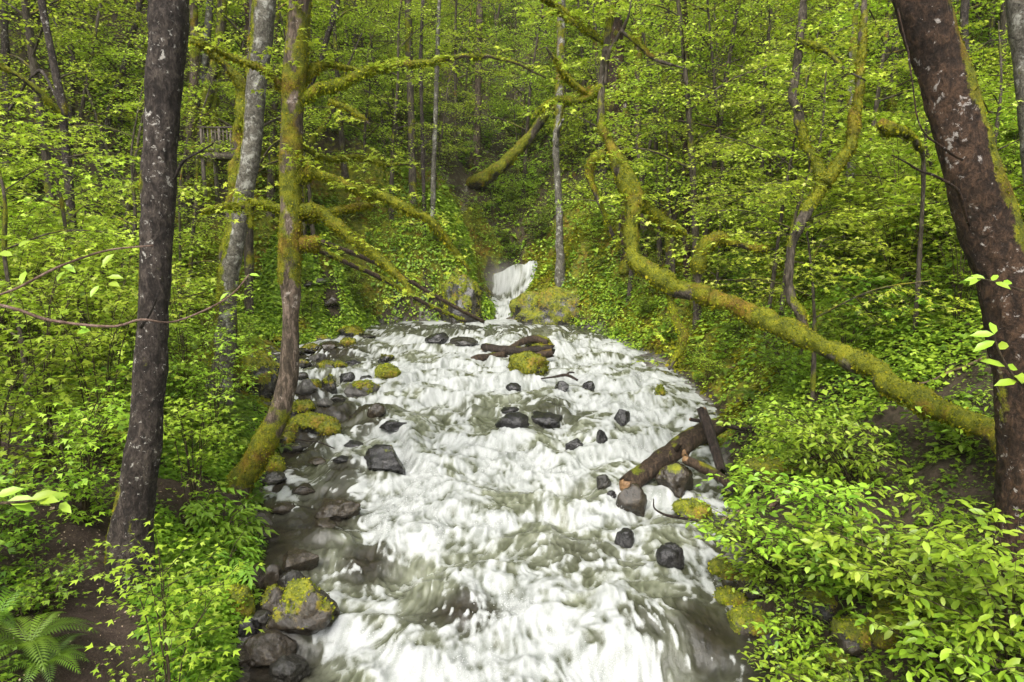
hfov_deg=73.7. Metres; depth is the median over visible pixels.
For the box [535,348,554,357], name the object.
driftwood
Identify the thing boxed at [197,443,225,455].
sword fern
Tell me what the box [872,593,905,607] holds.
boulder
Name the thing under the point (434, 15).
slope shrub
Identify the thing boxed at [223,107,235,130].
slope shrub
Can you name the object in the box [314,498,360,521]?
boulder
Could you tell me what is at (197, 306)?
slope shrub
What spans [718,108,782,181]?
slope shrub
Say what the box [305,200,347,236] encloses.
slope shrub
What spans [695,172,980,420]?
vine maple
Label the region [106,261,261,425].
leafy shrub
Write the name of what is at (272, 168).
understory tree
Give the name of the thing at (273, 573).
boulder
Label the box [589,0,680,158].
understory tree
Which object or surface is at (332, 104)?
slope shrub
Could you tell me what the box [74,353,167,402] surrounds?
slope shrub
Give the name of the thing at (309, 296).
slope shrub
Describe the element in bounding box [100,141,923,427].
moss cover
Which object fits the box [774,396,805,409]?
sword fern
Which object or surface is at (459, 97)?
slope shrub
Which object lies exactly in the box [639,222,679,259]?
slope shrub
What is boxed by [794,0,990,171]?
understory tree
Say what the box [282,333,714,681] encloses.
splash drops
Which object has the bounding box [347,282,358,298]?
slope shrub
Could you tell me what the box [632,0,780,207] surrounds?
understory tree
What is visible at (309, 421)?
boulder
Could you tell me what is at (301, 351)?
stone block
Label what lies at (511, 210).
slope shrub
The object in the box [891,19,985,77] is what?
slope shrub
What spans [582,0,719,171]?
understory tree
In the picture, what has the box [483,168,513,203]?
slope shrub
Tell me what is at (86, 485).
leafy shrub
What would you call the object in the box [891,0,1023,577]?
leaning giant
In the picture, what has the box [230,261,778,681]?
water
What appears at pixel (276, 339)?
stone block
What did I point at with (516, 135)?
understory tree
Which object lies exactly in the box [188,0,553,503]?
mossy maple
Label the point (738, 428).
fallen branch
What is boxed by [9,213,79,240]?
slope shrub
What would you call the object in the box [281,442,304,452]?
stone block
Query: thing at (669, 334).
slope shrub
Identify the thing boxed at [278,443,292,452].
sword fern
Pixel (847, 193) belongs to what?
slope shrub
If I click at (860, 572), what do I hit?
overhanging bush
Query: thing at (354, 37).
understory tree
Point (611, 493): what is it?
boulder
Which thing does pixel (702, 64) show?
slope shrub
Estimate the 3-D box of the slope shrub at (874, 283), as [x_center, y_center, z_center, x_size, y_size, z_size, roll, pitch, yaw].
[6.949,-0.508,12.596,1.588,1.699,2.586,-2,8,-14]
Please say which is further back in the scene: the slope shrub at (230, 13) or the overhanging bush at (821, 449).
the slope shrub at (230, 13)
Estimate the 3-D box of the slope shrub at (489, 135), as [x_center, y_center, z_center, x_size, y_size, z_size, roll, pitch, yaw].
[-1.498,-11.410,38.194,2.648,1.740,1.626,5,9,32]
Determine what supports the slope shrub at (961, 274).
on the ground at (890, 416)
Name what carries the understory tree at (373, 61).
on the ground at (890, 416)
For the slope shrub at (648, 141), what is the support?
on the ground at (890, 416)
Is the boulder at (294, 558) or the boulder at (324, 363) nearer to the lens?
the boulder at (294, 558)
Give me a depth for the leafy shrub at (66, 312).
9.32 m
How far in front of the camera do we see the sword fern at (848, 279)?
14.98 m
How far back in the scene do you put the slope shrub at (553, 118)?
37.58 m
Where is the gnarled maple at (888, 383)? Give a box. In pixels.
[513,0,995,456]
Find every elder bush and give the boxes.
[168,483,248,540]
[179,493,278,560]
[180,532,265,599]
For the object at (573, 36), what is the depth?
34.69 m
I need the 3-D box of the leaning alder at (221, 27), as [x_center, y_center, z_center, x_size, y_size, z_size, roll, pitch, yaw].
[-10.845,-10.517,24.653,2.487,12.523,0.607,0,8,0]
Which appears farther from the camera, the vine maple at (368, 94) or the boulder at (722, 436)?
the vine maple at (368, 94)
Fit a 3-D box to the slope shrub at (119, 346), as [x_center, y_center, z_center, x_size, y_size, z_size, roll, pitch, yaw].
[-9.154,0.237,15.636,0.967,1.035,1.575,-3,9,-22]
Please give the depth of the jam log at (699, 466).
11.62 m
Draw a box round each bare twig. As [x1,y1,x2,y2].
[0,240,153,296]
[0,273,258,333]
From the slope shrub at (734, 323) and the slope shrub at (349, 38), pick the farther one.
the slope shrub at (349, 38)
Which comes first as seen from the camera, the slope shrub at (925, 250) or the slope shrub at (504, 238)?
the slope shrub at (925, 250)
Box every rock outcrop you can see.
[439,267,483,323]
[509,286,581,324]
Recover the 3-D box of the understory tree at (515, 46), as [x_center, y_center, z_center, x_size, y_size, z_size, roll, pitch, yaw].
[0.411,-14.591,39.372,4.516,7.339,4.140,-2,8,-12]
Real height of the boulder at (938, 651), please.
0.393 m
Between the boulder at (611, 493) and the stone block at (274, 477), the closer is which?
the boulder at (611, 493)
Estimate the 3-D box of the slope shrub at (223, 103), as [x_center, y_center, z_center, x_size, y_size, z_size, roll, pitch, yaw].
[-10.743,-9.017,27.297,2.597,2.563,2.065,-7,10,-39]
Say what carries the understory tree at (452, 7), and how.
on the ground at (890, 416)
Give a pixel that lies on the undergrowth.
(918, 356)
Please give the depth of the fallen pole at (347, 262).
23.98 m
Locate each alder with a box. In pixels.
[0,1,12,182]
[67,0,75,155]
[98,0,143,175]
[180,0,199,213]
[193,0,227,204]
[197,0,213,116]
[201,0,276,409]
[205,26,221,205]
[244,0,249,78]
[266,0,280,226]
[404,0,418,225]
[430,0,440,237]
[472,0,482,166]
[552,0,565,286]
[657,1,675,273]
[678,0,690,280]
[690,3,727,229]
[765,1,780,182]
[886,8,899,180]
[959,0,969,56]
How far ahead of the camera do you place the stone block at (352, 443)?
14.52 m
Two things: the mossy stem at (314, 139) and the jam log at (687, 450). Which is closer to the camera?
the jam log at (687, 450)
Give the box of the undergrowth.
[0,0,1023,517]
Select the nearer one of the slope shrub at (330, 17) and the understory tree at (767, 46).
the understory tree at (767, 46)
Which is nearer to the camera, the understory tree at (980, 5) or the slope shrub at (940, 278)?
the slope shrub at (940, 278)
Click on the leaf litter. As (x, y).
(84, 564)
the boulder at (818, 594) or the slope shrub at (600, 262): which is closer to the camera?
the boulder at (818, 594)
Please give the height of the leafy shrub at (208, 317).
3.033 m
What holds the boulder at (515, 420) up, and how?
in the water
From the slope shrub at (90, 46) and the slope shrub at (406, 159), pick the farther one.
the slope shrub at (406, 159)
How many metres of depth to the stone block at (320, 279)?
26.05 m
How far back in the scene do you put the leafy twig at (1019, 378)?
3.45 m
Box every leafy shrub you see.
[0,191,105,390]
[0,201,124,336]
[0,236,132,471]
[0,278,91,504]
[0,439,92,553]
[0,476,52,590]
[0,534,107,620]
[0,584,55,629]
[10,361,187,526]
[12,222,213,393]
[18,261,223,478]
[69,514,264,681]
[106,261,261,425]
[107,381,256,530]
[166,326,278,458]
[170,285,255,389]
[207,312,264,359]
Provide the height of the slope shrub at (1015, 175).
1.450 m
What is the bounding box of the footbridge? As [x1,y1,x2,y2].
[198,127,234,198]
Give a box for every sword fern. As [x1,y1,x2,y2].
[0,611,98,671]
[0,633,90,681]
[20,364,75,378]
[195,407,258,428]
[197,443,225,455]
[227,400,253,409]
[234,393,245,404]
[239,334,264,346]
[241,416,261,426]
[253,492,276,504]
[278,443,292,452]
[688,370,703,378]
[703,323,744,334]
[708,366,733,374]
[719,332,750,339]
[726,177,747,184]
[727,388,760,400]
[745,406,777,422]
[752,354,772,363]
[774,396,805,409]
[816,357,837,368]
[833,278,868,287]
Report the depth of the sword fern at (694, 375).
18.77 m
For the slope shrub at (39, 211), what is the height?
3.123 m
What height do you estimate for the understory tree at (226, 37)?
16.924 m
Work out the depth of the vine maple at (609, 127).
29.93 m
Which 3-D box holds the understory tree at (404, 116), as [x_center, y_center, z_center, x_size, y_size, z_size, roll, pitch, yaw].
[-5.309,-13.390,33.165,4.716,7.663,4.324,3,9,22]
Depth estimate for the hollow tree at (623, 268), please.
26.70 m
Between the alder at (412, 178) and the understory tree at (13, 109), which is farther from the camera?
the alder at (412, 178)
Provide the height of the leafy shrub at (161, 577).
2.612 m
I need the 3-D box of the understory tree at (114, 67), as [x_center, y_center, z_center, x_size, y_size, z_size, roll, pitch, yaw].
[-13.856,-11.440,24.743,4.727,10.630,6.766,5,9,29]
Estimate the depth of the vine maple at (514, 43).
36.98 m
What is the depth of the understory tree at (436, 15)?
39.12 m
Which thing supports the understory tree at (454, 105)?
on the ground at (890, 416)
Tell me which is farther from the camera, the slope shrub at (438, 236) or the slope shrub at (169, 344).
the slope shrub at (438, 236)
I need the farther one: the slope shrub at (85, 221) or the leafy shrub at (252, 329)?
the leafy shrub at (252, 329)
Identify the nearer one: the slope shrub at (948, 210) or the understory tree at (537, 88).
the slope shrub at (948, 210)
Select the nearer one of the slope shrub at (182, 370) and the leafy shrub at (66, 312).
the leafy shrub at (66, 312)
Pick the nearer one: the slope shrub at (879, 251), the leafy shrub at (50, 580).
the leafy shrub at (50, 580)
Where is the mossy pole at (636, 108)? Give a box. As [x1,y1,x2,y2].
[633,0,651,256]
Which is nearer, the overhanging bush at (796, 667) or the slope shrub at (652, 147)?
the overhanging bush at (796, 667)
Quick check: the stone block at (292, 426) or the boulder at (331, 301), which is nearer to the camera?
the stone block at (292, 426)
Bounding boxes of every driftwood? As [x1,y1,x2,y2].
[471,351,506,360]
[481,343,554,357]
[511,335,548,345]
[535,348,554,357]
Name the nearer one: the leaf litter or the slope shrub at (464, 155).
the leaf litter
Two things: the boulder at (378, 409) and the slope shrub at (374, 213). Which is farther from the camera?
the slope shrub at (374, 213)
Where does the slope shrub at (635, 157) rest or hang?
on the ground at (890, 416)
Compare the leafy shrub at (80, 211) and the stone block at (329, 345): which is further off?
the stone block at (329, 345)
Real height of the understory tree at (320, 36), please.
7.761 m
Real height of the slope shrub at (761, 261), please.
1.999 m
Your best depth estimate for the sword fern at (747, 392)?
14.86 m
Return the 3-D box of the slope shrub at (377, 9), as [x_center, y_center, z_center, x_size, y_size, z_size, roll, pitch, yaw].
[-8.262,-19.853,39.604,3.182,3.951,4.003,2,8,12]
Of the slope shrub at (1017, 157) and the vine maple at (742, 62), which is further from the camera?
the vine maple at (742, 62)
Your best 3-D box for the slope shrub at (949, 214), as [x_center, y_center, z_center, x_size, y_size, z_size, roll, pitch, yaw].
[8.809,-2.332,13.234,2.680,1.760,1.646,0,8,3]
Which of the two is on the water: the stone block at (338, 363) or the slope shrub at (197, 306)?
the stone block at (338, 363)
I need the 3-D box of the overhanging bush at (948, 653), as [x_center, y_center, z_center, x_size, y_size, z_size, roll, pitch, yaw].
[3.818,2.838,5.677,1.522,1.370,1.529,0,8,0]
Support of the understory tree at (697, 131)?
on the ground at (890, 416)
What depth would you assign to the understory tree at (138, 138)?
20.42 m
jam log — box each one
[619,416,727,490]
[682,444,693,456]
[682,454,737,492]
[696,407,726,474]
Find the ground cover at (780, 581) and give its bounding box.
[0,293,1023,681]
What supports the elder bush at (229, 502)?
on the ground at (890, 416)
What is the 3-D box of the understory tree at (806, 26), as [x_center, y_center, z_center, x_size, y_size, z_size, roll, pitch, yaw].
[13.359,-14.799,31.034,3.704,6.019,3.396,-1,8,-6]
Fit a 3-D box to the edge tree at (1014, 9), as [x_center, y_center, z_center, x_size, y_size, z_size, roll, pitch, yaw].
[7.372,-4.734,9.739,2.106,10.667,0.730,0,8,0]
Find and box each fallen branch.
[689,417,756,432]
[720,425,855,521]
[726,308,820,390]
[730,492,803,521]
[768,450,828,508]
[788,373,908,461]
[916,355,987,383]
[951,260,957,314]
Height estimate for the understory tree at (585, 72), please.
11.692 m
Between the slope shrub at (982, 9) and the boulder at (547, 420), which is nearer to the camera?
the boulder at (547, 420)
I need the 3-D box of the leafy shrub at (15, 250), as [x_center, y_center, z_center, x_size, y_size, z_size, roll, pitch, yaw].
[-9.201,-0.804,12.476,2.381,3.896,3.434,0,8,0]
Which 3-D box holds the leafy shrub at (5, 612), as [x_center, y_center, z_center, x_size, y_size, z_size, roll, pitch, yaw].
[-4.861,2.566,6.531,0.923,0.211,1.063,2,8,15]
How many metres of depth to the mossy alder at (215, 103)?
25.14 m
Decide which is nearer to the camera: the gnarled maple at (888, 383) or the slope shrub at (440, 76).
the gnarled maple at (888, 383)
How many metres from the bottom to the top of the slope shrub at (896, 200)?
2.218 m
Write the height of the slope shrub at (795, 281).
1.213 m
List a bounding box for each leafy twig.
[0,486,71,513]
[965,274,1023,291]
[970,322,1023,388]
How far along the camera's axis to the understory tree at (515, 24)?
49.17 m
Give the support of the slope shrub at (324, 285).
on the ground at (890, 416)
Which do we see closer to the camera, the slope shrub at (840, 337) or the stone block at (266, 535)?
the stone block at (266, 535)
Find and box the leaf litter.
[3,443,258,681]
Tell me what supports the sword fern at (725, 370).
on the ground at (890, 416)
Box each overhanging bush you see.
[681,495,807,602]
[695,464,909,612]
[714,395,906,504]
[737,631,880,681]
[742,397,863,485]
[742,568,854,681]
[770,480,1023,674]
[848,590,1023,681]
[870,389,993,459]
[873,479,1023,681]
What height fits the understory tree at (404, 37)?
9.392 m
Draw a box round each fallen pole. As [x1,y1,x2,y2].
[319,248,466,322]
[321,239,484,323]
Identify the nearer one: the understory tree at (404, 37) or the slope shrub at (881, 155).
the slope shrub at (881, 155)
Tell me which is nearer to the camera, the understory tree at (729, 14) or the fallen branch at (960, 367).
the fallen branch at (960, 367)
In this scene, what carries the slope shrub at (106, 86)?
on the ground at (890, 416)
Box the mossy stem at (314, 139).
[303,33,361,202]
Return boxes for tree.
[0,0,86,349]
[0,0,118,136]
[0,0,134,216]
[0,0,147,204]
[0,0,190,265]
[0,78,38,183]
[25,34,223,296]
[36,0,214,171]
[56,0,234,229]
[80,1,90,48]
[103,0,213,599]
[112,1,227,32]
[118,132,251,339]
[126,62,235,322]
[137,0,363,316]
[185,52,282,203]
[189,0,251,406]
[198,0,286,110]
[211,1,368,257]
[224,22,228,48]
[227,0,333,48]
[280,0,364,105]
[310,0,393,177]
[312,0,401,123]
[325,0,445,158]
[339,0,465,218]
[344,0,372,47]
[363,0,448,111]
[364,0,455,139]
[369,0,468,88]
[393,0,475,57]
[403,31,489,182]
[417,0,518,154]
[443,0,537,90]
[457,0,601,206]
[458,0,463,32]
[473,0,497,43]
[481,23,547,137]
[481,45,552,180]
[491,0,537,47]
[505,0,588,134]
[510,0,572,103]
[519,0,651,202]
[532,0,669,189]
[534,0,632,143]
[551,0,742,302]
[564,0,597,92]
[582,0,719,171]
[584,0,724,235]
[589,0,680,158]
[597,0,807,329]
[599,20,767,270]
[604,0,640,274]
[614,0,811,280]
[622,1,675,57]
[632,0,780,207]
[643,0,754,128]
[682,0,816,100]
[689,13,747,120]
[691,0,858,271]
[694,0,849,180]
[701,1,820,221]
[713,1,848,108]
[721,0,906,205]
[763,2,843,67]
[780,0,887,151]
[782,0,887,128]
[786,0,887,62]
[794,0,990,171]
[819,1,922,120]
[829,0,892,101]
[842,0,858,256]
[927,0,1004,142]
[969,1,981,39]
[976,0,995,55]
[996,0,1006,99]
[1005,0,1023,182]
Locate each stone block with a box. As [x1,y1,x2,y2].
[226,646,250,669]
[252,610,271,624]
[253,524,277,539]
[258,471,286,485]
[269,333,281,342]
[270,502,295,514]
[273,354,279,362]
[279,431,295,443]
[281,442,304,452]
[284,418,301,432]
[291,483,315,494]
[298,372,308,379]
[299,348,304,354]
[299,358,311,367]
[300,342,318,352]
[302,280,312,288]
[307,456,325,464]
[309,353,325,360]
[314,334,328,340]
[315,517,336,527]
[316,277,327,284]
[317,398,332,406]
[321,342,336,349]
[330,395,346,401]
[331,360,347,367]
[333,455,348,463]
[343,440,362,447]
[345,360,360,364]
[360,375,371,378]
[361,333,376,337]
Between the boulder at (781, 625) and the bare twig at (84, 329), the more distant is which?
the boulder at (781, 625)
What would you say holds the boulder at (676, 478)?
in the water
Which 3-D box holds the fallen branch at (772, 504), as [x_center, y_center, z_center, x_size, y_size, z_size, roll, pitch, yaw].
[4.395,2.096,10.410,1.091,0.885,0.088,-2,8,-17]
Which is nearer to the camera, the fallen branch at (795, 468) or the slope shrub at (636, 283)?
the fallen branch at (795, 468)
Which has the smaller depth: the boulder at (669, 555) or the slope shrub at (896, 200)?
the boulder at (669, 555)
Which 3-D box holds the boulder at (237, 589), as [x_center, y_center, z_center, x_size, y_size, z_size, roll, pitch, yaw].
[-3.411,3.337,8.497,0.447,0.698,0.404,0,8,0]
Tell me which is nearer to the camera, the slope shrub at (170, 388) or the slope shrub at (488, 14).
the slope shrub at (170, 388)
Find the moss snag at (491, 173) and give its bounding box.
[466,83,596,188]
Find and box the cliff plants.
[237,124,715,347]
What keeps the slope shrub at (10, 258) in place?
on the ground at (890, 416)
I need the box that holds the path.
[0,437,254,681]
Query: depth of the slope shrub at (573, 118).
36.24 m
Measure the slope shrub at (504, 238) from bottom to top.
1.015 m
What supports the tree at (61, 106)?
on the ground at (890, 416)
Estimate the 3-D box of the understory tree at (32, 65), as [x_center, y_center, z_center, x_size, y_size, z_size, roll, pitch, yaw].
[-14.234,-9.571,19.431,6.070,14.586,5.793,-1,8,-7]
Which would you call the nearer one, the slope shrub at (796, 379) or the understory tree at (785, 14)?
the slope shrub at (796, 379)
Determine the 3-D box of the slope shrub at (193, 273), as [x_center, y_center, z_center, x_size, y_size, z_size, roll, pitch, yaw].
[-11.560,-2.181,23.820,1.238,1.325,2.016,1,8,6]
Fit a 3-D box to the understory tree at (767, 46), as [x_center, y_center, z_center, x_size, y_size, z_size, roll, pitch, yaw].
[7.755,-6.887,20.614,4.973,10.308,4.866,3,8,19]
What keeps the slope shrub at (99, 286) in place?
on the ground at (890, 416)
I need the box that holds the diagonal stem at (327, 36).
[306,0,339,87]
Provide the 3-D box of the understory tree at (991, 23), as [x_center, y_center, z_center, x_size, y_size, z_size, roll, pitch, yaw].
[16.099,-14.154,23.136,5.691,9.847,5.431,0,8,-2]
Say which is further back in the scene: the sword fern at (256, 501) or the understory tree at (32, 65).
the understory tree at (32, 65)
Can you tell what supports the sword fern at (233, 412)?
on the ground at (890, 416)
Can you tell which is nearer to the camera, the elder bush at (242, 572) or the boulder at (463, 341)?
the elder bush at (242, 572)
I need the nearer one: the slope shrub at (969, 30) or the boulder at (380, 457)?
the boulder at (380, 457)
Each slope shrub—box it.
[0,158,103,277]
[0,166,31,205]
[0,201,99,387]
[0,204,61,245]
[0,214,54,275]
[0,218,123,361]
[0,240,137,375]
[0,252,24,339]
[0,271,81,392]
[1,156,40,206]
[8,210,114,315]
[9,199,135,308]
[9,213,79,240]
[19,215,139,346]
[30,250,124,328]
[52,3,124,85]
[60,164,139,246]
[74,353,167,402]
[75,37,144,127]
[85,220,134,309]
[85,222,138,276]
[88,219,138,239]
[93,336,133,356]
[99,344,216,415]
[100,267,137,343]
[111,354,224,424]
[130,319,202,360]
[132,260,238,346]
[163,385,213,433]
[172,263,205,291]
[172,267,216,319]
[173,224,224,278]
[198,0,244,30]
[219,88,266,140]
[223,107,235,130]
[272,285,327,319]
[301,263,313,283]
[305,71,339,126]
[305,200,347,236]
[313,277,333,290]
[316,0,353,45]
[316,88,353,126]
[326,1,356,47]
[337,212,357,226]
[340,263,373,300]
[342,198,367,222]
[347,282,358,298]
[349,71,407,155]
[356,88,403,125]
[360,199,385,229]
[364,0,390,24]
[374,185,414,215]
[389,150,420,176]
[390,235,413,253]
[405,218,435,248]
[408,192,430,211]
[412,0,467,41]
[413,42,451,111]
[414,103,439,123]
[418,134,470,175]
[423,20,451,44]
[428,223,450,245]
[448,235,473,252]
[450,85,474,110]
[452,140,478,164]
[459,191,502,225]
[465,262,477,275]
[469,124,504,147]
[472,223,508,248]
[473,2,512,28]
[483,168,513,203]
[487,106,514,130]
[491,240,518,261]
[497,229,513,245]
[498,194,536,223]
[500,145,564,195]
[500,183,521,205]
[503,102,551,141]
[504,173,544,207]
[505,107,532,131]
[506,59,572,144]
[507,242,521,256]
[510,113,545,153]
[520,208,554,243]
[527,195,563,232]
[542,103,596,169]
[543,178,583,215]
[544,116,554,133]
[548,27,588,67]
[551,106,588,142]
[561,170,614,236]
[572,217,615,250]
[583,255,608,274]
[591,195,619,228]
[609,106,675,180]
[613,281,627,292]
[624,40,679,115]
[626,266,682,303]
[632,150,663,178]
[632,294,659,316]
[633,140,674,172]
[638,229,656,254]
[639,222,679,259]
[639,247,680,268]
[656,321,676,343]
[682,7,727,58]
[682,335,711,369]
[686,189,779,272]
[688,48,715,77]
[688,280,751,319]
[688,346,728,388]
[706,250,736,281]
[708,247,770,288]
[708,326,748,366]
[709,245,785,296]
[709,291,779,345]
[710,247,766,285]
[715,304,841,387]
[718,48,777,115]
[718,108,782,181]
[718,181,787,272]
[726,260,778,300]
[731,77,776,119]
[738,108,791,124]
[742,194,839,259]
[747,199,842,263]
[747,212,824,264]
[747,294,820,353]
[754,162,813,238]
[762,201,808,253]
[765,350,833,396]
[771,114,823,177]
[773,186,838,245]
[777,268,816,303]
[778,28,829,63]
[778,135,842,181]
[782,231,876,297]
[783,56,822,88]
[793,178,883,280]
[794,247,840,300]
[797,2,852,47]
[803,272,849,307]
[804,225,882,286]
[805,293,905,374]
[810,298,860,334]
[819,98,922,161]
[819,169,956,311]
[821,183,938,266]
[825,160,883,238]
[826,65,928,190]
[826,268,952,342]
[827,24,902,107]
[830,115,1015,293]
[833,122,920,191]
[834,224,905,272]
[837,99,925,160]
[843,155,944,245]
[854,168,944,254]
[857,87,993,222]
[857,124,920,202]
[859,172,947,268]
[859,250,901,287]
[867,254,976,322]
[870,218,924,274]
[874,173,952,275]
[874,194,1023,281]
[879,102,936,185]
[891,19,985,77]
[892,180,1022,249]
[896,191,1023,333]
[913,139,1019,208]
[923,159,1023,290]
[926,150,1023,258]
[955,0,998,43]
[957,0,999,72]
[972,33,1013,104]
[975,62,1014,105]
[983,90,1022,189]
[985,99,1019,172]
[986,100,1023,190]
[993,119,1020,174]
[996,25,1014,97]
[999,143,1023,222]
[1007,171,1023,213]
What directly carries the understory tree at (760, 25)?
on the ground at (890, 416)
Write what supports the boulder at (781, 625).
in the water
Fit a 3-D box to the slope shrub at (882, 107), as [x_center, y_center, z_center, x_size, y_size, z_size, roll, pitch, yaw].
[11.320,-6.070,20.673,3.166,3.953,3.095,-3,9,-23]
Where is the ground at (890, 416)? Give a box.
[0,0,1023,681]
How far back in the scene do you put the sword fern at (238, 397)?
14.79 m
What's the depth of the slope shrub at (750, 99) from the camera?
28.33 m
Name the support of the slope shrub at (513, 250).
on the ground at (890, 416)
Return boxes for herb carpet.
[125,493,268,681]
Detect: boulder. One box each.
[221,583,255,618]
[238,347,279,397]
[238,619,260,637]
[240,562,265,593]
[243,629,297,667]
[260,584,284,612]
[262,451,286,474]
[263,564,282,589]
[266,577,339,635]
[268,654,309,681]
[277,569,305,589]
[282,547,318,572]
[289,411,338,433]
[290,399,315,414]
[296,379,317,394]
[306,378,321,387]
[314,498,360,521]
[316,360,334,367]
[316,420,341,435]
[321,373,337,393]
[322,295,338,306]
[336,325,364,336]
[339,372,354,382]
[340,337,355,345]
[344,379,380,397]
[364,444,405,474]
[367,402,385,418]
[374,363,401,377]
[377,354,394,362]
[379,367,400,378]
[379,420,406,431]
[425,332,448,343]
[449,337,477,345]
[495,412,529,428]
[501,407,518,413]
[506,350,548,375]
[506,383,520,390]
[524,334,553,346]
[531,411,561,428]
[555,381,568,391]
[565,438,582,449]
[582,381,594,390]
[596,430,607,443]
[596,474,611,489]
[607,490,616,497]
[614,409,629,425]
[614,527,634,548]
[616,483,646,516]
[654,384,665,395]
[655,462,693,497]
[655,542,684,569]
[671,497,714,519]
[705,428,735,445]
[705,555,738,580]
[712,585,748,605]
[725,600,769,636]
[736,567,774,599]
[743,454,793,484]
[774,612,799,635]
[795,586,837,623]
[820,645,853,673]
[830,615,871,655]
[864,604,908,649]
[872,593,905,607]
[935,638,996,667]
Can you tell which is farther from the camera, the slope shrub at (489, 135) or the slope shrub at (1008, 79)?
the slope shrub at (489, 135)
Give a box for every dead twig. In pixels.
[294,439,334,448]
[541,371,577,380]
[653,499,707,523]
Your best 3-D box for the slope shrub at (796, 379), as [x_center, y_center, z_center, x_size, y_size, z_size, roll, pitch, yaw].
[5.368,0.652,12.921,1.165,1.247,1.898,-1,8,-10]
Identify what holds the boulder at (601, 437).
in the water
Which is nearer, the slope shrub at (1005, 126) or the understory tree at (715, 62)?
the slope shrub at (1005, 126)
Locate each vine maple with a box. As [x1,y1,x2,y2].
[0,90,238,379]
[0,106,139,402]
[17,86,221,346]
[221,0,371,267]
[312,0,420,145]
[315,14,430,172]
[348,0,470,156]
[388,0,517,158]
[460,0,576,169]
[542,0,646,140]
[569,53,665,191]
[571,0,747,265]
[589,57,733,298]
[628,0,814,257]
[639,140,790,313]
[669,19,920,342]
[683,54,923,354]
[693,0,845,234]
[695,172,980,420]
[708,93,895,288]
[748,0,1012,188]
[808,17,1020,206]
[853,21,1023,225]
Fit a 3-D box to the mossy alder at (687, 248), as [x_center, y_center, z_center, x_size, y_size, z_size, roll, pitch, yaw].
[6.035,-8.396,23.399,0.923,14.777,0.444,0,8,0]
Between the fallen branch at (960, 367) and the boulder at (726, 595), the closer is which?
the boulder at (726, 595)
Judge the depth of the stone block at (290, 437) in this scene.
14.28 m
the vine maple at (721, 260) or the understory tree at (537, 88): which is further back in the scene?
the understory tree at (537, 88)
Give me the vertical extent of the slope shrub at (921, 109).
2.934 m
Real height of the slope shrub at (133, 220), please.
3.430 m
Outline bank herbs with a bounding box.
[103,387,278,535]
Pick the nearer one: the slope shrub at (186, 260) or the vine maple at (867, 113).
the vine maple at (867, 113)
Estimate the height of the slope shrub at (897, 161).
3.790 m
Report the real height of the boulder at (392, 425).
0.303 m
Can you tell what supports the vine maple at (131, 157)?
on the ground at (890, 416)
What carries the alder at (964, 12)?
on the ground at (890, 416)
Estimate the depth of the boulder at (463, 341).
23.95 m
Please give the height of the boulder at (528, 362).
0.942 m
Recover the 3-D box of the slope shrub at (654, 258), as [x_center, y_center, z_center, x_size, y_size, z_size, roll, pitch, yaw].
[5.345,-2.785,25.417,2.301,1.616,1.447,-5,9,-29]
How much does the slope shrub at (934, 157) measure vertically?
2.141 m
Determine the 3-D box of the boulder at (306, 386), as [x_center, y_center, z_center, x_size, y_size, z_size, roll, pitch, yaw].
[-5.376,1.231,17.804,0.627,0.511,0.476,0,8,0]
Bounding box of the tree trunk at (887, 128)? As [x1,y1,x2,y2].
[875,118,925,336]
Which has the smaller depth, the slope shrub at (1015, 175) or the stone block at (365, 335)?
the slope shrub at (1015, 175)
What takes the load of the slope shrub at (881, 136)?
on the ground at (890, 416)
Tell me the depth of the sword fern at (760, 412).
12.82 m
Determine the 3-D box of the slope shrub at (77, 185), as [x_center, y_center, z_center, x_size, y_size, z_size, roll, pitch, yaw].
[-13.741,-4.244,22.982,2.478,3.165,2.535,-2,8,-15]
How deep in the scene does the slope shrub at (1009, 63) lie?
14.10 m
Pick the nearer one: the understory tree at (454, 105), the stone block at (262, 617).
the stone block at (262, 617)
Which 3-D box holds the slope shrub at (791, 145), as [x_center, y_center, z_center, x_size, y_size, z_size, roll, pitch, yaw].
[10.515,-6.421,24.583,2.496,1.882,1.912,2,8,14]
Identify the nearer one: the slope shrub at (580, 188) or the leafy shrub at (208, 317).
the leafy shrub at (208, 317)
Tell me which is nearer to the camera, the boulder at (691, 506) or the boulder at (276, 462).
the boulder at (691, 506)
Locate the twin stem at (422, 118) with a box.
[419,0,426,236]
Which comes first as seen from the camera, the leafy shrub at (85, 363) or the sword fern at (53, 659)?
the sword fern at (53, 659)
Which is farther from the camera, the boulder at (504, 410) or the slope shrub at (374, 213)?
the slope shrub at (374, 213)
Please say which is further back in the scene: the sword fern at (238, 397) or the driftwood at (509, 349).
the driftwood at (509, 349)
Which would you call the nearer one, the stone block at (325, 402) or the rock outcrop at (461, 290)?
the stone block at (325, 402)
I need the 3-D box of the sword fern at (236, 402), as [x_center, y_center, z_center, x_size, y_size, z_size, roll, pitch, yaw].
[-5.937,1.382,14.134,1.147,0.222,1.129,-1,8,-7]
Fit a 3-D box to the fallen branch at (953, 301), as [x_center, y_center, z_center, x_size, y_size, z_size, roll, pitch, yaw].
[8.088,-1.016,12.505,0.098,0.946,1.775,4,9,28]
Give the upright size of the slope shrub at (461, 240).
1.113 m
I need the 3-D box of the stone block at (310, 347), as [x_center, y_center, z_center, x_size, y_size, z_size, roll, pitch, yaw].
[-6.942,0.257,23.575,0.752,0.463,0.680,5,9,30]
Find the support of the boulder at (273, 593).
in the water

